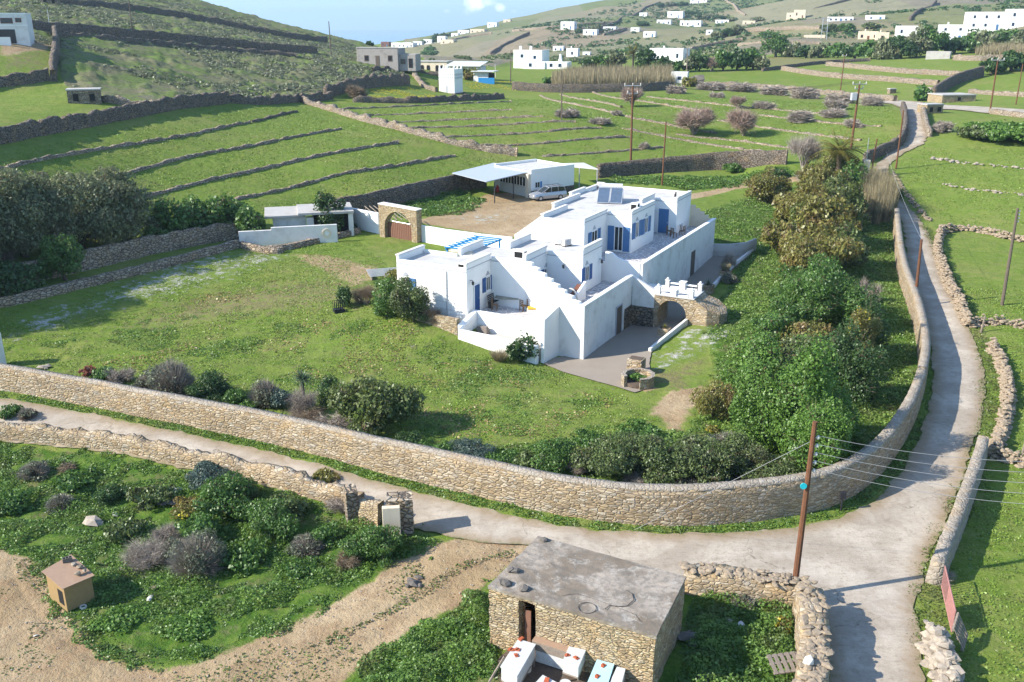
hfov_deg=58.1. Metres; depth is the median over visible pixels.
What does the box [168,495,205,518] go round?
flowering shrub
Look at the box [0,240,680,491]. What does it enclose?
lawn grass
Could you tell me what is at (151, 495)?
shrub
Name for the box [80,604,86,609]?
bowl
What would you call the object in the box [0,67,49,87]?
stone wall
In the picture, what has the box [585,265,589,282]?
window
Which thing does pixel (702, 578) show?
stone wall
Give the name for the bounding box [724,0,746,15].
stone wall
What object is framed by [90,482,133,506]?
shrub
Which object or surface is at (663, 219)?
door
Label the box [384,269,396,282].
tamarisk
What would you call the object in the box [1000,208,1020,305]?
utility pole
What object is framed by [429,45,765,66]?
hill scrub
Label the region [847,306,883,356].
flowering shrub
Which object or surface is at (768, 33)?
shrub
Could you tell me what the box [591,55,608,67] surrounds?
tree
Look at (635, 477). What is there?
bare shrub
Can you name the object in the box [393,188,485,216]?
weeds
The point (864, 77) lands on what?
stone wall
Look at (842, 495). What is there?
letterbox post
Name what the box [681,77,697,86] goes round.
tamarisk
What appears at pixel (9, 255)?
bare shrub
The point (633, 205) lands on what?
roof chimney
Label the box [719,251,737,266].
bare shrub
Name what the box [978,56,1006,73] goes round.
tree
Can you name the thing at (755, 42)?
stone wall
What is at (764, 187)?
tamarisk
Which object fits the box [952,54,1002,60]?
stone wall
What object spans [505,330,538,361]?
shrub
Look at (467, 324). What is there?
wall
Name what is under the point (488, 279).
window
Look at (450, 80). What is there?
dovecote
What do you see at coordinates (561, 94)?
utility pole
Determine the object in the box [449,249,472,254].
roof slab
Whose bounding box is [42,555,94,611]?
kennel
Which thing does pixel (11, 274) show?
shrub
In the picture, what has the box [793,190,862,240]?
tamarisk
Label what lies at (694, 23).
house
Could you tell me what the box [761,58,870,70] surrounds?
stone wall
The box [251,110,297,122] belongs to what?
stone wall
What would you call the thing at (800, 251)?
tamarisk
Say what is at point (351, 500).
gate pier
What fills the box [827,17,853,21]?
house
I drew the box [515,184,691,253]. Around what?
white house
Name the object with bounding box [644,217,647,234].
window
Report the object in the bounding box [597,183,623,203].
solar water heater
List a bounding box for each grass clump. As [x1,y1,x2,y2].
[488,346,508,361]
[721,263,731,270]
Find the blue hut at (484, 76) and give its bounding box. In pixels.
[471,70,498,83]
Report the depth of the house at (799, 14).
720.60 m
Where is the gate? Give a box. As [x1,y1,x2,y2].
[941,566,955,631]
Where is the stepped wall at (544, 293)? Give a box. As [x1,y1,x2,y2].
[525,261,581,316]
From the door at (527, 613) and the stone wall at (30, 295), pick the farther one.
the stone wall at (30, 295)
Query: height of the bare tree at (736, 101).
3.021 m
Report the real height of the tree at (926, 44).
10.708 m
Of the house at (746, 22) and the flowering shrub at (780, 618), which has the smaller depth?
the flowering shrub at (780, 618)
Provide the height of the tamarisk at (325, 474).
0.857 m
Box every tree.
[0,167,84,257]
[0,211,10,260]
[29,167,145,249]
[36,232,86,280]
[86,164,161,240]
[148,195,194,231]
[181,194,226,228]
[198,192,250,223]
[198,195,229,216]
[228,199,248,217]
[233,204,266,230]
[312,189,345,231]
[366,40,373,45]
[579,57,598,68]
[591,24,603,31]
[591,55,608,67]
[603,49,626,67]
[618,84,644,105]
[623,43,639,66]
[634,49,659,66]
[636,20,649,25]
[649,60,659,67]
[654,2,665,5]
[658,54,672,66]
[664,1,676,5]
[668,60,682,70]
[672,104,719,134]
[674,1,687,5]
[681,56,698,71]
[685,10,698,14]
[689,50,709,71]
[692,13,704,18]
[701,13,715,18]
[705,55,720,70]
[710,31,723,37]
[713,15,727,18]
[713,49,734,70]
[719,29,735,36]
[722,106,760,135]
[726,17,737,20]
[728,95,746,108]
[729,24,746,33]
[729,46,751,70]
[741,48,766,69]
[750,17,765,20]
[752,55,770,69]
[759,33,791,56]
[781,40,800,56]
[785,128,825,169]
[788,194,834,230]
[794,44,816,57]
[807,41,834,57]
[807,127,868,171]
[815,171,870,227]
[821,42,849,57]
[840,43,860,57]
[853,39,877,58]
[872,36,901,59]
[886,36,917,58]
[904,24,933,56]
[914,24,950,53]
[939,36,973,53]
[964,39,982,52]
[971,29,1001,51]
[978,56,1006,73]
[995,32,1012,45]
[1000,49,1023,70]
[1005,28,1023,46]
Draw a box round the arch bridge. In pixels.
[653,277,706,326]
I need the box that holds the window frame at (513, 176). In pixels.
[499,176,522,185]
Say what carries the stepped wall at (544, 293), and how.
on the ground at (684, 364)
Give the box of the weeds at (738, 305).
[464,187,926,507]
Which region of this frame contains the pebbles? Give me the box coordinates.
[2,541,526,681]
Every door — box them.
[375,56,379,65]
[408,58,412,67]
[473,282,480,309]
[500,181,524,195]
[525,609,530,641]
[615,303,622,335]
[657,207,669,233]
[690,250,695,276]
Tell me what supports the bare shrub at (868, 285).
on the ground at (684, 364)
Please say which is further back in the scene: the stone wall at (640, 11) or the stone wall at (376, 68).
the stone wall at (640, 11)
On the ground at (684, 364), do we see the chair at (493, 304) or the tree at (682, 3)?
the tree at (682, 3)
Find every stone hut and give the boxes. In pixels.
[41,0,60,3]
[65,87,101,103]
[488,536,685,681]
[887,88,896,93]
[917,103,944,113]
[927,93,976,102]
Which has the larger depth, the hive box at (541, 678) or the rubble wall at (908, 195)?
the rubble wall at (908, 195)
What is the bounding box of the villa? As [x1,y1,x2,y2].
[513,46,571,68]
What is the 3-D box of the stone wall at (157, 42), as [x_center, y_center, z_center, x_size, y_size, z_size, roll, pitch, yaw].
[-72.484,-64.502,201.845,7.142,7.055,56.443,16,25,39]
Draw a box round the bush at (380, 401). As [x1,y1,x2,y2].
[325,371,426,435]
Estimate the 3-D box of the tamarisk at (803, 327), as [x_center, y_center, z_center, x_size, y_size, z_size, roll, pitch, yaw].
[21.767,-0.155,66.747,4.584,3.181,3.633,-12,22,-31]
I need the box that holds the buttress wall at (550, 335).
[541,304,558,362]
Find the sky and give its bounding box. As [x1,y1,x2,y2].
[203,0,600,29]
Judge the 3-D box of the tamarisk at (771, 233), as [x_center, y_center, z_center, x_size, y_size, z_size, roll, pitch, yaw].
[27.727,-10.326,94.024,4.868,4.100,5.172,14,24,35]
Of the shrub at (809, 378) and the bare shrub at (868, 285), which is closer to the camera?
the shrub at (809, 378)
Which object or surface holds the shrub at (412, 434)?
on the ground at (684, 364)
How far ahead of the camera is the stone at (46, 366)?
64.59 m
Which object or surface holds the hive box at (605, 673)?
on the dirt patch
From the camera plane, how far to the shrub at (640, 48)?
499.06 m
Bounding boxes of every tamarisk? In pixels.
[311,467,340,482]
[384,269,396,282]
[463,67,477,80]
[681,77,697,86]
[689,377,739,419]
[742,165,789,201]
[759,219,800,252]
[766,178,792,205]
[771,192,800,222]
[776,235,826,278]
[778,226,865,266]
[778,319,836,344]
[783,171,830,225]
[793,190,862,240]
[795,154,851,193]
[820,277,856,314]
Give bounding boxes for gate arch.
[378,202,421,242]
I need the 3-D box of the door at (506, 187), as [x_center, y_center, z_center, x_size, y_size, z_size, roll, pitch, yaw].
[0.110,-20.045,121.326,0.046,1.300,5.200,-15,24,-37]
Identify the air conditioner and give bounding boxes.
[555,237,564,244]
[562,238,571,246]
[597,182,604,187]
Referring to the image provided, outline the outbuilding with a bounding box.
[264,202,353,235]
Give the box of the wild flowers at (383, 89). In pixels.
[370,87,437,97]
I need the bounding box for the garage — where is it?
[494,159,573,197]
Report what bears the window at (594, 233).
in the white house at (579, 216)
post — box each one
[839,491,846,510]
[980,316,985,332]
[1019,444,1023,462]
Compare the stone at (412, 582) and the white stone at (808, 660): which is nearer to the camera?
the white stone at (808, 660)
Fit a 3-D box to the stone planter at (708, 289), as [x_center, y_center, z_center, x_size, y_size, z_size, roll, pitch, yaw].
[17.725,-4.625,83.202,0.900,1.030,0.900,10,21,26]
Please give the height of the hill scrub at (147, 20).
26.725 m
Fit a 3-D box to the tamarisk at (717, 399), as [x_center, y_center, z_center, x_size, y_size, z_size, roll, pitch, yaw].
[12.553,3.695,56.933,3.269,2.662,2.984,-1,19,-3]
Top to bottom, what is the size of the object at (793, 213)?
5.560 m
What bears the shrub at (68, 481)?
on the ground at (684, 364)
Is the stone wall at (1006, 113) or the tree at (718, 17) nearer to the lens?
the stone wall at (1006, 113)
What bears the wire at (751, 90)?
attached to the utility pole at (854, 96)
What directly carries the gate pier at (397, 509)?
on the ground at (684, 364)
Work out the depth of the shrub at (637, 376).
62.70 m
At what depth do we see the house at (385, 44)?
947.29 m
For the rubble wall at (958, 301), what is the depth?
84.57 m
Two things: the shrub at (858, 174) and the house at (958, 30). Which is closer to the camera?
the shrub at (858, 174)
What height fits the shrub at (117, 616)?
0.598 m
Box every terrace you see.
[473,305,542,340]
[601,205,715,286]
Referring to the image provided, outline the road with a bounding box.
[0,100,1023,681]
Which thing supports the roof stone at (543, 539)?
on the stone hut at (550, 573)
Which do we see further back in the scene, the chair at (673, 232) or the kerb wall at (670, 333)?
the chair at (673, 232)
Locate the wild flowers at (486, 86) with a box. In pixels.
[467,81,511,89]
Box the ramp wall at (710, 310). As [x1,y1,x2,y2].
[694,295,726,325]
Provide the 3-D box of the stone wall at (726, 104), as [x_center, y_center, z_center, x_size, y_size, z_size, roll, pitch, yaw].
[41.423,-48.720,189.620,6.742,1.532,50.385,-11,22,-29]
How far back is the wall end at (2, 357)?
64.92 m
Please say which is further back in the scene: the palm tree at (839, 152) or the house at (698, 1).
the house at (698, 1)
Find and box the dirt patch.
[491,650,590,681]
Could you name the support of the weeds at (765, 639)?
on the ground at (684, 364)
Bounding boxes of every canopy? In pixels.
[452,163,527,202]
[563,163,597,187]
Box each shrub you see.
[0,242,18,260]
[0,260,45,296]
[0,403,23,419]
[0,484,36,515]
[15,459,50,481]
[17,408,38,420]
[45,493,76,514]
[50,466,97,492]
[55,461,77,472]
[78,365,96,376]
[87,603,151,633]
[88,366,113,380]
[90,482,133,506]
[102,517,147,542]
[103,365,137,383]
[115,533,169,573]
[125,483,175,510]
[131,370,153,389]
[138,225,168,237]
[144,357,196,394]
[151,519,182,541]
[154,536,184,565]
[163,607,218,642]
[164,528,227,583]
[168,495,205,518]
[174,512,229,539]
[183,369,232,401]
[184,460,240,490]
[190,470,257,526]
[215,537,267,574]
[222,388,248,404]
[232,476,259,499]
[239,399,258,407]
[245,497,300,543]
[246,376,280,408]
[267,492,310,525]
[269,388,290,408]
[280,555,316,578]
[281,384,323,414]
[283,532,325,558]
[286,405,326,420]
[310,519,343,550]
[313,412,352,428]
[316,373,337,410]
[322,493,344,513]
[332,548,366,568]
[335,284,351,306]
[335,523,404,566]
[343,84,367,97]
[347,420,373,433]
[348,283,377,304]
[371,274,411,316]
[387,275,431,323]
[394,430,420,443]
[412,436,432,445]
[420,50,438,54]
[421,306,442,323]
[423,45,435,50]
[432,439,454,450]
[445,437,496,457]
[453,55,471,59]
[485,448,518,462]
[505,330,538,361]
[510,449,544,468]
[529,436,577,473]
[542,77,551,83]
[553,106,581,117]
[567,459,587,475]
[570,431,644,479]
[572,428,603,447]
[587,117,611,123]
[610,109,621,115]
[615,432,650,471]
[616,418,661,437]
[618,49,629,54]
[620,470,652,482]
[627,372,646,381]
[629,47,645,52]
[632,433,706,483]
[637,142,651,148]
[664,433,712,478]
[665,83,686,93]
[668,476,707,483]
[675,437,749,482]
[695,81,728,90]
[704,432,746,448]
[704,475,732,482]
[705,424,719,433]
[709,91,725,97]
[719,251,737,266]
[719,331,782,385]
[720,273,737,284]
[722,163,742,171]
[723,431,773,476]
[725,81,757,91]
[725,475,747,480]
[728,354,793,447]
[731,453,804,479]
[731,593,756,611]
[750,99,778,109]
[750,310,792,344]
[753,331,848,469]
[756,31,775,36]
[758,85,789,95]
[761,297,806,331]
[765,168,789,176]
[767,263,805,304]
[770,329,838,375]
[774,614,793,633]
[779,253,868,325]
[786,108,815,122]
[788,83,822,98]
[790,391,856,472]
[792,375,863,446]
[817,106,849,117]
[819,318,891,407]
[820,23,840,31]
[822,91,858,102]
[822,97,849,109]
[826,151,861,172]
[836,220,870,267]
[837,23,856,31]
[837,159,868,190]
[841,118,865,127]
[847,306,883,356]
[851,301,885,324]
[852,283,891,349]
[858,278,884,301]
[859,93,887,105]
[861,22,881,28]
[913,83,932,100]
[924,570,956,588]
[932,120,955,132]
[955,125,989,139]
[961,35,974,40]
[963,119,1023,140]
[968,31,976,37]
[975,30,1003,37]
[998,28,1021,35]
[1006,121,1023,143]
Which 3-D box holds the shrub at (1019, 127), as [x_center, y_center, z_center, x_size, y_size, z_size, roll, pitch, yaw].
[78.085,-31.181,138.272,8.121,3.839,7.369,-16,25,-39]
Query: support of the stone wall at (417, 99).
on the ground at (684, 364)
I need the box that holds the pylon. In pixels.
[821,18,828,39]
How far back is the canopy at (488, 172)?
118.78 m
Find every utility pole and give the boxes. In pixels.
[328,21,331,54]
[561,70,561,119]
[624,83,640,159]
[661,122,666,184]
[683,47,691,70]
[793,421,819,578]
[840,54,846,89]
[850,81,866,147]
[871,139,877,173]
[895,110,903,168]
[915,239,922,286]
[990,58,1004,107]
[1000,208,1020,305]
[1015,64,1022,104]
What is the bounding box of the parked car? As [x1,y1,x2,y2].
[528,183,566,200]
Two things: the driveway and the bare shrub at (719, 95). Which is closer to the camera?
the driveway
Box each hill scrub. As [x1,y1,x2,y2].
[0,0,407,97]
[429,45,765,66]
[497,0,1023,53]
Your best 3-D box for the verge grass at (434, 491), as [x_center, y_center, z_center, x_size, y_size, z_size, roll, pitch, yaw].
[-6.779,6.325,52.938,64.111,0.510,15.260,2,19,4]
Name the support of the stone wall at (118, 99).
on the ground at (684, 364)
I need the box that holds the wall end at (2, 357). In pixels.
[0,333,6,363]
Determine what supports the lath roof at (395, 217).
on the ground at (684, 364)
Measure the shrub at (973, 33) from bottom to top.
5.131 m
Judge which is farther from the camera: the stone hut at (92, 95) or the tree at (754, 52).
the tree at (754, 52)
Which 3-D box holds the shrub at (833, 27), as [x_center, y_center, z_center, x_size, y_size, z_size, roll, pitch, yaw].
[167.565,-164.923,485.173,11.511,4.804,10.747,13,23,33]
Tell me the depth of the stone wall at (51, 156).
114.56 m
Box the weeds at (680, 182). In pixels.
[609,166,796,189]
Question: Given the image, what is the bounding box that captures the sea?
[313,30,456,44]
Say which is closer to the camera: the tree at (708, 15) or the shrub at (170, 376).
the shrub at (170, 376)
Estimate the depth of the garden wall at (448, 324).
69.78 m
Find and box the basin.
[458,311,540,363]
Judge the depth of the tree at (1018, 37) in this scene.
302.39 m
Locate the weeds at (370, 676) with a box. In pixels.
[356,578,500,681]
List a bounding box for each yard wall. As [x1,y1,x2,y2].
[353,208,379,233]
[421,225,512,248]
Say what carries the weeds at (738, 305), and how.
on the ground at (684, 364)
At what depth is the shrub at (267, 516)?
45.28 m
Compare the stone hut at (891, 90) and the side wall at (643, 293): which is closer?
the side wall at (643, 293)
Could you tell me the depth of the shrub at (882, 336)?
67.28 m
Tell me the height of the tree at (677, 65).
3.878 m
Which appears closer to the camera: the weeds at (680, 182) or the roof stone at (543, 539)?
the roof stone at (543, 539)
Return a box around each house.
[0,13,34,45]
[356,47,420,70]
[381,42,390,46]
[395,233,602,321]
[398,42,416,47]
[413,41,423,44]
[421,60,452,70]
[423,39,433,44]
[437,36,447,42]
[440,40,456,43]
[445,61,487,74]
[458,30,469,33]
[470,29,487,32]
[487,22,498,27]
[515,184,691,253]
[553,46,564,50]
[561,21,576,29]
[566,46,579,56]
[583,29,598,34]
[603,26,617,31]
[631,27,639,31]
[643,31,656,37]
[650,46,689,61]
[657,20,671,24]
[667,11,684,17]
[671,71,688,82]
[680,20,702,26]
[690,0,707,3]
[715,20,728,23]
[742,21,755,24]
[786,13,793,19]
[793,10,805,19]
[804,35,824,37]
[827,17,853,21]
[858,29,878,38]
[865,15,884,19]
[875,30,889,39]
[895,26,917,36]
[926,51,951,58]
[938,22,968,39]
[963,12,1004,32]
[1003,9,1023,29]
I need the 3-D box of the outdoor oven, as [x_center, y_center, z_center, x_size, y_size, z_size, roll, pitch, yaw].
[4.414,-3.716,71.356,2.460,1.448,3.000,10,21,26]
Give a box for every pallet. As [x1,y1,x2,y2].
[766,651,797,674]
[952,612,967,651]
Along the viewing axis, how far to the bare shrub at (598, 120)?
156.10 m
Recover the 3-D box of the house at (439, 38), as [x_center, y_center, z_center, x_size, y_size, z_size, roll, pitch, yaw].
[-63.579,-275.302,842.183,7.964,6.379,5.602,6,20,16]
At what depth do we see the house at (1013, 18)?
403.98 m
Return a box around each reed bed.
[550,62,675,84]
[861,160,903,223]
[975,40,1023,54]
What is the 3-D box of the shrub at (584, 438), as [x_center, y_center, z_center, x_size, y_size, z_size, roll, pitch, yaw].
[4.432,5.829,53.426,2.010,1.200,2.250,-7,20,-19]
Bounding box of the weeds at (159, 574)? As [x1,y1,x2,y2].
[0,441,438,670]
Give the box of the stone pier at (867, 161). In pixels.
[861,159,870,175]
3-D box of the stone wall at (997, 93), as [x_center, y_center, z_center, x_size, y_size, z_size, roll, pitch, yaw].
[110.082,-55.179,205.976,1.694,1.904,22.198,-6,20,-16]
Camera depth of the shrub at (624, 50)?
495.94 m
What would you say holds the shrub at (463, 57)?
on the ground at (684, 364)
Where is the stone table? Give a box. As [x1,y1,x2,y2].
[495,295,518,299]
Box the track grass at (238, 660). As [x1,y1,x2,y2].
[0,538,501,681]
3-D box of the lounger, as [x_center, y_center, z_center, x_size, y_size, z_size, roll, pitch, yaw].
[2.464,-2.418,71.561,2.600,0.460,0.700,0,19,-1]
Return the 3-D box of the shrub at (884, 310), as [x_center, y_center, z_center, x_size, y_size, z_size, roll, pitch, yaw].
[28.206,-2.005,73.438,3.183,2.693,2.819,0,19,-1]
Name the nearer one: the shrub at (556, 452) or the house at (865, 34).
the shrub at (556, 452)
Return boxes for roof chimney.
[513,249,526,259]
[630,202,639,209]
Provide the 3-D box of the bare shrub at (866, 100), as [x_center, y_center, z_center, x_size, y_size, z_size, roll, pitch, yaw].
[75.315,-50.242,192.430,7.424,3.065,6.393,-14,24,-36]
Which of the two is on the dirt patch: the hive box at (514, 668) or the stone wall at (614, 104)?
the hive box at (514, 668)
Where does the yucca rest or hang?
on the ground at (684, 364)
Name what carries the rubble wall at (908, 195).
on the ground at (684, 364)
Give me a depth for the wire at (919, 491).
37.48 m
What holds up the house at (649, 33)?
on the ground at (684, 364)
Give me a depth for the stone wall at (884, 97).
228.00 m
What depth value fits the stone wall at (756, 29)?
531.35 m
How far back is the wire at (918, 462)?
37.48 m
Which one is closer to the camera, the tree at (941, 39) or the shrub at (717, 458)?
the shrub at (717, 458)
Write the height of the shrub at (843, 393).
4.811 m
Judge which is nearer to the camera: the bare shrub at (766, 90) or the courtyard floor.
the courtyard floor
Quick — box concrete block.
[62,555,72,563]
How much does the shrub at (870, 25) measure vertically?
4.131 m
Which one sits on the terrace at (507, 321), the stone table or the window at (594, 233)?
the stone table
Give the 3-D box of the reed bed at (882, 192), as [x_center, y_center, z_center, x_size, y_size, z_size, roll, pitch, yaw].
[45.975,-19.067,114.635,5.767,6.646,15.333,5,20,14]
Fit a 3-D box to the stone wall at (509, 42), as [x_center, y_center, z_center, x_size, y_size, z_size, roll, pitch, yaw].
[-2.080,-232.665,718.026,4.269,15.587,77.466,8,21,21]
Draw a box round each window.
[0,18,12,22]
[364,55,368,60]
[485,275,491,292]
[500,176,524,185]
[534,181,539,188]
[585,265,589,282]
[592,229,597,241]
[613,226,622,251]
[635,221,638,238]
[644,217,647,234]
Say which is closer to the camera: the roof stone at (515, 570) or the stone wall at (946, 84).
the roof stone at (515, 570)
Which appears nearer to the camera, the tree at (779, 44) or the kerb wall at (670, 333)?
the kerb wall at (670, 333)
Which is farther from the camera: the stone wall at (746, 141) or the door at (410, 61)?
the door at (410, 61)
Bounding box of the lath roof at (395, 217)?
[365,206,407,222]
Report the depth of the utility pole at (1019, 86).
185.53 m
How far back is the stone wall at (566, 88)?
227.04 m
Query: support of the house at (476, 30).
on the ground at (684, 364)
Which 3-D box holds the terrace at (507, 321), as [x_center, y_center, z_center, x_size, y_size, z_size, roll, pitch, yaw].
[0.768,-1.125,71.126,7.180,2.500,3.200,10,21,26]
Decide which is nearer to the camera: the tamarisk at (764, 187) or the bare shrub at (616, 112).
the tamarisk at (764, 187)
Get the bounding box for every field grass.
[0,106,510,222]
[325,94,900,161]
[902,146,1023,226]
[949,286,1023,681]
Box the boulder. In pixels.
[691,75,704,81]
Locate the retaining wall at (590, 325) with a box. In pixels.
[557,274,633,358]
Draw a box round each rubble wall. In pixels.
[892,171,931,220]
[914,620,964,681]
[930,156,1023,168]
[931,224,977,327]
[941,223,1023,241]
[942,183,1023,195]
[968,313,1023,328]
[985,337,1017,457]
[988,445,1023,467]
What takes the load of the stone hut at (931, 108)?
on the ground at (684, 364)
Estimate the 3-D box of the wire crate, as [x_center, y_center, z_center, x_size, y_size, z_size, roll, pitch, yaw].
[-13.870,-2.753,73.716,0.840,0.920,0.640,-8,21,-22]
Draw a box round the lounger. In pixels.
[527,306,536,313]
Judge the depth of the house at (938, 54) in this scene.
292.17 m
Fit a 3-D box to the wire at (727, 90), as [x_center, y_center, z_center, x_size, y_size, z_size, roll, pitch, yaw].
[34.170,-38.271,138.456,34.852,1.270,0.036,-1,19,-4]
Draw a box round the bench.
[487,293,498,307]
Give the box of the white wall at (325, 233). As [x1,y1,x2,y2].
[238,224,337,245]
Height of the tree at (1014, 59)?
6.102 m
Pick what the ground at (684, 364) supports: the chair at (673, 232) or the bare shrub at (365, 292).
the bare shrub at (365, 292)
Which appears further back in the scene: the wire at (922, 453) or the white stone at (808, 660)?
the wire at (922, 453)
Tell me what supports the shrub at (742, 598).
on the ground at (684, 364)
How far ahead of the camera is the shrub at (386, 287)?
71.09 m
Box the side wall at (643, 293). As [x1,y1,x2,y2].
[631,276,664,326]
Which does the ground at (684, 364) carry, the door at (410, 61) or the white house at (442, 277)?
the white house at (442, 277)
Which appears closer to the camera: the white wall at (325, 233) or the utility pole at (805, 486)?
the utility pole at (805, 486)
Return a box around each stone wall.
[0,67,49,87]
[0,91,230,144]
[0,120,250,170]
[0,208,930,526]
[0,240,239,307]
[0,421,364,509]
[13,223,250,281]
[32,20,317,53]
[48,25,60,81]
[58,30,296,57]
[60,0,327,41]
[99,127,341,180]
[101,95,151,104]
[145,140,398,196]
[230,91,332,104]
[235,154,455,200]
[239,241,283,253]
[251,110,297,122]
[260,227,360,252]
[301,96,517,155]
[323,72,410,96]
[335,174,486,211]
[341,100,511,108]
[353,92,504,103]
[358,497,383,526]
[360,109,511,115]
[372,65,438,75]
[389,115,542,122]
[412,73,437,91]
[412,119,575,127]
[439,32,491,43]
[446,126,601,136]
[480,135,629,145]
[490,31,529,53]
[512,21,613,31]
[512,81,670,92]
[539,95,717,133]
[542,146,665,156]
[559,94,622,107]
[592,91,712,112]
[596,150,787,178]
[601,1,660,28]
[602,27,626,35]
[622,127,760,150]
[646,96,819,113]
[676,133,788,147]
[678,561,811,610]
[690,37,742,49]
[694,81,897,100]
[717,120,861,140]
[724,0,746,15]
[737,40,819,45]
[746,27,768,31]
[758,114,881,126]
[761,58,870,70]
[768,25,820,30]
[781,66,939,85]
[792,579,834,681]
[813,0,849,8]
[825,61,961,75]
[863,101,907,160]
[908,0,936,20]
[920,102,932,136]
[925,435,988,586]
[932,66,984,92]
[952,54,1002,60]
[968,89,1023,96]
[988,108,1023,117]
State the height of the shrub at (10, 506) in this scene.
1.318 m
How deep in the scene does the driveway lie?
69.61 m
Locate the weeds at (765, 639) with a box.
[674,590,796,681]
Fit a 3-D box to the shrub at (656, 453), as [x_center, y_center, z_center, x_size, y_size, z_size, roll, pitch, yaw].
[8.373,6.337,49.037,3.935,2.726,3.726,-5,20,-15]
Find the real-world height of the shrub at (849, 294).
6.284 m
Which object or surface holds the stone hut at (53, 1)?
on the ground at (684, 364)
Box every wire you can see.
[628,81,852,90]
[635,442,808,529]
[636,81,859,90]
[644,81,866,90]
[815,469,1021,503]
[817,461,1023,493]
[818,444,1014,471]
[819,453,1023,482]
[820,436,1023,461]
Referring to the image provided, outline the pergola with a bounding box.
[444,235,501,251]
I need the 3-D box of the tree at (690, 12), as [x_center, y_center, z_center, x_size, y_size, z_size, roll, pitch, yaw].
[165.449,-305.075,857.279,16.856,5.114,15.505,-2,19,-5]
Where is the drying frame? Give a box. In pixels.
[367,267,396,280]
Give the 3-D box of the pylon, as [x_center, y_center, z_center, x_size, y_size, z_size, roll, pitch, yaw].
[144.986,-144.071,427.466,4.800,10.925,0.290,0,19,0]
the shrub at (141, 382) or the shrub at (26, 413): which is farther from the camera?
the shrub at (141, 382)
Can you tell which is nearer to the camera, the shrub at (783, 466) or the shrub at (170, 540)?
the shrub at (170, 540)
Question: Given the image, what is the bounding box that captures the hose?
[605,589,633,608]
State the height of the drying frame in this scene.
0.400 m
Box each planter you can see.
[476,325,488,333]
[621,368,654,390]
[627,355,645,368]
[657,326,670,335]
[703,283,714,294]
[719,269,731,278]
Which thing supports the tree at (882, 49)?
on the ground at (684, 364)
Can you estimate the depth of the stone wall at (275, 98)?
162.00 m
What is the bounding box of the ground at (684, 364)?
[0,0,1023,681]
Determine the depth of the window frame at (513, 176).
120.33 m
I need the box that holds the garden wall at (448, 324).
[412,312,459,335]
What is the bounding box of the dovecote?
[438,64,465,93]
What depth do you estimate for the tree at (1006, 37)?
305.99 m
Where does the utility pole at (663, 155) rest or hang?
on the ground at (684, 364)
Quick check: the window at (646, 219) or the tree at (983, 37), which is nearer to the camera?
the window at (646, 219)
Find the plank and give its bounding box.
[488,656,504,681]
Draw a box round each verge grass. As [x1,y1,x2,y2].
[0,390,926,533]
[13,558,163,673]
[326,549,513,641]
[904,246,933,417]
[907,224,1000,677]
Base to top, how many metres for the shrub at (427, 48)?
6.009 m
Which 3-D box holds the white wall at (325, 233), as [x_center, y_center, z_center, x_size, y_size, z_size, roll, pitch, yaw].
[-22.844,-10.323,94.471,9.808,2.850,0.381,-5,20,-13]
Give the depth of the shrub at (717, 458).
48.22 m
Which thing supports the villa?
on the ground at (684, 364)
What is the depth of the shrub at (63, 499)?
49.15 m
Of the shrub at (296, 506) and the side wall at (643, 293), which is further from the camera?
the side wall at (643, 293)
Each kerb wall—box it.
[648,319,687,350]
[712,249,753,286]
[713,238,756,255]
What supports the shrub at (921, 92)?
on the ground at (684, 364)
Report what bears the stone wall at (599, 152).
on the ground at (684, 364)
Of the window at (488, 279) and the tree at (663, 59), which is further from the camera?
the tree at (663, 59)
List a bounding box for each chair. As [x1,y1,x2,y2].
[491,297,497,310]
[519,299,526,311]
[670,228,676,237]
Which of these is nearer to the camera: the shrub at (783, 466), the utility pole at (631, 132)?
the shrub at (783, 466)
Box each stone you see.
[36,364,50,369]
[83,515,103,526]
[156,500,175,505]
[405,577,422,587]
[414,575,422,578]
[501,579,511,586]
[511,567,520,572]
[519,584,527,591]
[540,537,547,541]
[677,630,696,646]
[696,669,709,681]
[803,655,813,664]
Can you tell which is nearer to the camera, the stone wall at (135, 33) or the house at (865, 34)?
the stone wall at (135, 33)
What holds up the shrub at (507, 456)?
on the ground at (684, 364)
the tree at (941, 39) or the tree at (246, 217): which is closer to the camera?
the tree at (246, 217)
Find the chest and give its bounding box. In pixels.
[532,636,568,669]
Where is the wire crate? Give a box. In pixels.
[332,300,344,313]
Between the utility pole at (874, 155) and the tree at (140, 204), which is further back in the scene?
the utility pole at (874, 155)
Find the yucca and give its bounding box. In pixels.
[291,369,315,394]
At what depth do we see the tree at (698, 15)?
820.48 m
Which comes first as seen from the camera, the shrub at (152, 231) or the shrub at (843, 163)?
the shrub at (152, 231)
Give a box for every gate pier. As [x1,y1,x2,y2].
[343,483,358,522]
[382,491,413,538]
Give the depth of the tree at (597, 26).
724.02 m
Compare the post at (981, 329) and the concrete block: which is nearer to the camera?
the concrete block
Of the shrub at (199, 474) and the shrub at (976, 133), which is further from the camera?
the shrub at (976, 133)
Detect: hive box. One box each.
[500,640,535,681]
[536,675,555,681]
[562,646,585,681]
[588,659,613,681]
[610,667,625,681]

